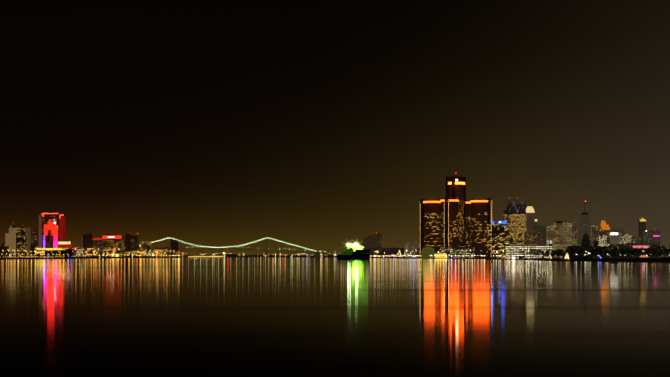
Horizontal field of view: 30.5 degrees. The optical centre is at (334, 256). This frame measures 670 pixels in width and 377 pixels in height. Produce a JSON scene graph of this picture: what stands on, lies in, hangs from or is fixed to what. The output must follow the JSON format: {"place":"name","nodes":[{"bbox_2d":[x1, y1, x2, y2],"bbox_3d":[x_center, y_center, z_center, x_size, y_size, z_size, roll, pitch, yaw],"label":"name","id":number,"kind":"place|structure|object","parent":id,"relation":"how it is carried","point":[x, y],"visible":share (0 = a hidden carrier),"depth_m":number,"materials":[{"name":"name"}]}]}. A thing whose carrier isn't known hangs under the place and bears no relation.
{"place":"outdoors","nodes":[
{"label":"outdoors","id":0,"kind":"place"},
{"bbox_2d":[5,226,16,256],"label":"building","id":1,"kind":"structure","parent":0,"point":[10,239],"depth_m":2990.95,"materials":[{"name":"beige concrete"}]},
{"bbox_2d":[0,257,180,258],"bbox_3d":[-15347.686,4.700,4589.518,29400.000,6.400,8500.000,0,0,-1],"label":"shoreline","id":2,"kind":"structure","parent":0,"point":[80,257],"depth_m":3181.11,"materials":[{"name":"grey"}]},
{"bbox_2d":[0,244,8,256],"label":"building","id":3,"kind":"structure","parent":2,"relation":"on","point":[4,248],"depth_m":2891.02,"materials":[{"name":"brown"}]},
{"bbox_2d":[16,227,29,256],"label":"windsor apartments","id":4,"kind":"structure","parent":2,"relation":"on","point":[22,239],"depth_m":2991.20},
{"bbox_2d":[30,244,35,256],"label":"building","id":5,"kind":"structure","parent":2,"relation":"on","point":[32,248],"depth_m":3091.18,"materials":[{"name":"brown"}]},
{"bbox_2d":[33,229,38,247],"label":"building","id":6,"kind":"structure","parent":2,"relation":"on","point":[36,237],"depth_m":3290.79,"materials":[{"name":"brown"}]},
{"bbox_2d":[36,213,72,256],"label":"building","id":7,"kind":"structure","parent":2,"relation":"on","point":[52,231],"depth_m":3160.38,"materials":[{"name":"red glass"}]},
{"bbox_2d":[72,247,84,256],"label":"building","id":8,"kind":"structure","parent":2,"relation":"on","point":[80,251],"depth_m":3491.56,"materials":[{"name":"grey"}]},
{"bbox_2d":[82,233,92,256],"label":"building","id":9,"kind":"structure","parent":2,"relation":"on","point":[87,241],"depth_m":3691.42,"materials":[{"name":"grey"}]},
{"bbox_2d":[0,252,177,257],"bbox_3d":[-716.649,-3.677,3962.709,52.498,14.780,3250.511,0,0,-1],"label":"windsor riverfront trees","id":10,"kind":"object","parent":2,"relation":"on","point":[101,254],"visible":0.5,"depth_m":3376.98,"materials":[{"name":"brown plant"}]},
{"bbox_2d":[93,237,103,256],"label":"building","id":11,"kind":"structure","parent":2,"relation":"on","point":[98,242],"depth_m":3891.34,"materials":[{"name":"brown"}]},
{"bbox_2d":[103,234,123,256],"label":"building","id":12,"kind":"structure","parent":2,"relation":"on","point":[113,242],"depth_m":4091.44,"materials":[{"name":"grey"}]},
{"bbox_2d":[125,234,138,256],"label":"building","id":13,"kind":"structure","parent":2,"relation":"on","point":[132,244],"depth_m":4491.47,"materials":[{"name":"grey"}]},
{"bbox_2d":[140,241,151,256],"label":"building","id":14,"kind":"structure","parent":2,"relation":"on","point":[146,246],"depth_m":4891.38,"materials":[{"name":"brown"}]},
{"bbox_2d":[155,247,171,256],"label":"building","id":15,"kind":"structure","parent":2,"relation":"on","point":[167,251],"depth_m":5291.62,"materials":[{"name":"brown"}]},
{"bbox_2d":[171,239,177,256],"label":"building","id":16,"kind":"structure","parent":2,"relation":"on","point":[174,244],"depth_m":5691.50,"materials":[{"name":"brown"}]},
{"bbox_2d":[189,256,222,256],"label":"riverside light trail","id":17,"kind":"object","parent":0,"point":[205,256],"visible":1,"depth_m":6791.87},
{"bbox_2d":[7,257,617,261],"bbox_3d":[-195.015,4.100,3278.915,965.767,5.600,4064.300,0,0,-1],"label":"piers and wharves","id":18,"kind":"object","parent":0,"point":[609,260],"visible":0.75,"depth_m":2752.03,"materials":[{"name":"grey concrete"}]},
{"bbox_2d":[0,257,669,376],"bbox_3d":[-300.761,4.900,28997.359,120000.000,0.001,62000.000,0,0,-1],"label":"river water","id":19,"kind":"structure","parent":0,"point":[239,317],"depth_m":97.70,"materials":[{"name":"black liquid"}]},
{"bbox_2d":[152,237,333,257],"bbox_3d":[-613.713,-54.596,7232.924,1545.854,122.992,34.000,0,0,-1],"label":"suspension bridge","id":20,"kind":"structure","parent":19,"relation":"in","point":[316,254],"depth_m":7225.11,"materials":[{"name":"grey metal"}]},
{"bbox_2d":[337,244,369,258],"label":"ship","id":21,"kind":"object","parent":19,"relation":"on","point":[352,251],"visible":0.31,"depth_m":2326.32,"materials":[{"name":"black paint"}]},
{"bbox_2d":[0,0,669,256],"label":"sky","id":22,"kind":"structure","parent":0,"point":[325,126],"materials":[{"name":"black"}]},
{"bbox_2d":[363,233,381,257],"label":"riverfront towers","id":23,"kind":"structure","parent":0,"point":[373,243],"depth_m":5200.89,"materials":[{"name":"brown"}]},
{"bbox_2d":[232,257,669,262],"bbox_3d":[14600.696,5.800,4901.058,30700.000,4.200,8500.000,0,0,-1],"label":"shoreline","id":24,"kind":"structure","parent":0,"point":[664,259],"depth_m":1945.48,"materials":[{"name":"grey"}]},
{"bbox_2d":[1,247,609,259],"bbox_3d":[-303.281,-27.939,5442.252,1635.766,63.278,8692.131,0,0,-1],"label":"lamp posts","id":25,"kind":"object","parent":24,"relation":"on","point":[160,253],"visible":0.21,"depth_m":3717.42,"materials":[{"name":"black"}]},
{"bbox_2d":[3,248,179,256],"bbox_3d":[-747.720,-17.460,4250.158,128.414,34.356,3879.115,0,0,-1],"label":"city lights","id":26,"kind":"object","parent":25,"relation":"attached to","point":[96,252],"visible":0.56,"depth_m":3790.70},
{"bbox_2d":[14,248,555,256],"bbox_3d":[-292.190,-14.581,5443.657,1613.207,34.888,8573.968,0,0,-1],"label":"amber lamps","id":27,"kind":"object","parent":25,"relation":"attached to","point":[238,255],"visible":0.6,"depth_m":3983.21,"materials":[{"name":"orange"}]},
{"bbox_2d":[35,250,590,255],"bbox_3d":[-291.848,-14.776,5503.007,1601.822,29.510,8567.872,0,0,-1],"label":"warm lamps","id":28,"kind":"object","parent":25,"relation":"attached to","point":[399,251],"visible":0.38,"depth_m":3209.99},
{"bbox_2d":[13,201,646,255],"bbox_3d":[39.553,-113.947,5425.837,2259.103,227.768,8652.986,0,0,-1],"label":"lamps","id":29,"kind":"object","parent":25,"relation":"attached to","point":[416,255],"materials":[{"name":"red"}]},
{"bbox_2d":[380,247,403,257],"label":"arena","id":30,"kind":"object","parent":24,"relation":"on","point":[384,252],"visible":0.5,"depth_m":4301.24,"materials":[{"name":"grey"}]},
{"bbox_2d":[404,242,419,257],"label":"building","id":31,"kind":"structure","parent":24,"relation":"on","point":[412,247],"depth_m":3901.68,"materials":[{"name":"grey"}]},
{"bbox_2d":[416,247,419,257],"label":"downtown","id":32,"kind":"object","parent":24,"relation":"on","point":[418,251],"visible":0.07,"depth_m":3601.65,"materials":[{"name":"grey"}]},
{"bbox_2d":[420,199,440,257],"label":"skyscraper","id":33,"kind":"structure","parent":24,"relation":"on","point":[430,223],"depth_m":3345.65,"materials":[{"name":"black glass"}]},
{"bbox_2d":[422,247,446,257],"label":"building","id":34,"kind":"structure","parent":24,"relation":"on","point":[427,252],"depth_m":3151.63,"materials":[{"name":"green"}]},
{"bbox_2d":[387,254,495,257],"bbox_3d":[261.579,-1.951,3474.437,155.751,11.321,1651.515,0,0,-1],"label":"lights","id":35,"kind":"object","parent":24,"relation":"on","point":[433,255],"visible":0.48,"depth_m":3069.05,"materials":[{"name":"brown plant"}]},
{"bbox_2d":[440,197,458,246],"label":"skyscraper","id":36,"kind":"structure","parent":24,"relation":"on","point":[449,222],"depth_m":3258.95,"materials":[{"name":"black glass"}]},
{"bbox_2d":[446,176,465,245],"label":"skyscraper","id":37,"kind":"structure","parent":24,"relation":"on","point":[455,187],"depth_m":3325.11,"materials":[{"name":"black glass"}]},
{"bbox_2d":[440,246,474,257],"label":"building","id":38,"kind":"structure","parent":24,"relation":"on","point":[459,250],"depth_m":3242.51,"materials":[{"name":"grey"}]},
{"bbox_2d":[466,200,470,246],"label":"skyscraper","id":39,"kind":"structure","parent":24,"relation":"on","point":[468,203],"depth_m":3385.71,"materials":[{"name":"black glass"}]},
{"bbox_2d":[470,198,491,257],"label":"skyscraper","id":40,"kind":"structure","parent":24,"relation":"on","point":[481,214],"depth_m":3298.85,"materials":[{"name":"black glass"}]},
{"bbox_2d":[487,221,496,257],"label":"building","id":41,"kind":"structure","parent":24,"relation":"on","point":[491,237],"depth_m":3303.47,"materials":[{"name":"grey"}]},
{"bbox_2d":[506,240,552,258],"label":"building","id":42,"kind":"structure","parent":24,"relation":"on","point":[512,250],"depth_m":2302.87,"materials":[{"name":"grey"}]},
{"bbox_2d":[524,233,536,245],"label":"building","id":43,"kind":"structure","parent":24,"relation":"on","point":[530,239],"depth_m":3705.30,"materials":[{"name":"brown"}]},
{"bbox_2d":[526,206,536,233],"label":"skyscraper","id":44,"kind":"structure","parent":24,"relation":"on","point":[531,221],"depth_m":4406.44,"materials":[{"name":"brown"}]},
{"bbox_2d":[533,225,545,245],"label":"building","id":45,"kind":"structure","parent":24,"relation":"on","point":[539,231],"depth_m":4206.49,"materials":[{"name":"grey"}]},
{"bbox_2d":[546,221,572,257],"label":"downtown apartments","id":46,"kind":"structure","parent":24,"relation":"on","point":[559,234],"depth_m":3706.31,"materials":[{"name":"brown"}]},
{"bbox_2d":[573,222,577,245],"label":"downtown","id":47,"kind":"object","parent":24,"relation":"on","point":[575,235],"visible":0.71,"depth_m":4307.91,"materials":[{"name":"grey"}]},
{"bbox_2d":[590,224,597,245],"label":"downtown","id":48,"kind":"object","parent":24,"relation":"on","point":[593,233],"visible":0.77,"depth_m":4308.60,"materials":[{"name":"grey"}]},
{"bbox_2d":[520,245,669,260],"bbox_3d":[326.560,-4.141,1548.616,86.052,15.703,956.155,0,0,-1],"label":"trees","id":49,"kind":"object","parent":24,"relation":"on","point":[602,252],"visible":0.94,"depth_m":1420.19,"materials":[{"name":"brown plant"}]},
{"bbox_2d":[598,234,609,246],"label":"building","id":50,"kind":"structure","parent":24,"relation":"on","point":[603,240],"depth_m":3607.36,"materials":[{"name":"grey"}]},
{"bbox_2d":[599,220,609,234],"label":"building","id":51,"kind":"structure","parent":24,"relation":"on","point":[604,229],"depth_m":4510.50,"materials":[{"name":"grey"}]},
{"bbox_2d":[608,231,620,243],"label":"building","id":52,"kind":"structure","parent":24,"relation":"on","point":[615,237],"depth_m":3657.79,"materials":[{"name":"beige"}]},
{"bbox_2d":[611,228,624,234],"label":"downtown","id":53,"kind":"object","parent":24,"relation":"on","point":[621,230],"visible":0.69,"depth_m":4810.87,"materials":[{"name":"grey"}]},
{"bbox_2d":[621,233,630,243],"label":"building","id":54,"kind":"structure","parent":24,"relation":"on","point":[625,238],"depth_m":3708.22,"materials":[{"name":"grey"}]},
{"bbox_2d":[631,237,640,243],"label":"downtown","id":55,"kind":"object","parent":24,"relation":"on","point":[636,240],"visible":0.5,"depth_m":4209.88,"materials":[{"name":"grey"}]},
{"bbox_2d":[639,255,648,258],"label":"park pavilion","id":56,"kind":"structure","parent":24,"relation":"on","point":[644,257],"depth_m":2004.29,"materials":[{"name":"orange"}]},
{"bbox_2d":[643,229,660,243],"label":"building","id":57,"kind":"structure","parent":24,"relation":"on","point":[653,236],"depth_m":4511.39,"materials":[{"name":"grey"}]},
{"bbox_2d":[497,221,509,257],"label":"building","id":58,"kind":"structure","parent":0,"point":[503,234],"depth_m":3333.90,"materials":[{"name":"grey"}]},
{"bbox_2d":[504,198,525,245],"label":"skyscraper","id":59,"kind":"structure","parent":0,"point":[514,219],"depth_m":4005.35,"materials":[{"name":"brown"}]},
{"bbox_2d":[578,203,589,245],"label":"skyscraper","id":60,"kind":"structure","parent":0,"point":[584,223],"depth_m":4508.75,"materials":[{"name":"grey"}]},
{"bbox_2d":[567,233,600,257],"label":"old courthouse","id":61,"kind":"structure","parent":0,"point":[585,244],"depth_m":3406.49,"materials":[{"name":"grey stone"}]},
{"bbox_2d":[593,244,632,257],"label":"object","id":62,"kind":"object","parent":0,"point":[617,246],"visible":0.35,"depth_m":2705.74,"materials":[{"name":"grey"}]},
{"bbox_2d":[638,219,645,243],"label":"downtown tower","id":63,"kind":"structure","parent":0,"point":[641,225],"depth_m":5012.26,"materials":[{"name":"grey"}]},
{"bbox_2d":[627,242,660,257],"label":"building","id":64,"kind":"structure","parent":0,"point":[645,245],"depth_m":2906.70,"materials":[{"name":"grey"}]},
{"bbox_3d":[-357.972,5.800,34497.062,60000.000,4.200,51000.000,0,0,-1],"label":"ground","id":65,"kind":"structure","parent":0,"visible":0},
{"bbox_2d":[185,251,336,256],"bbox_3d":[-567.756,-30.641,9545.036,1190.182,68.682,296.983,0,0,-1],"label":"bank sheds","id":66,"kind":"object","parent":65,"relation":"on","point":[263,255],"visible":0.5,"depth_m":9478.92,"materials":[{"name":"black"}]}
]}

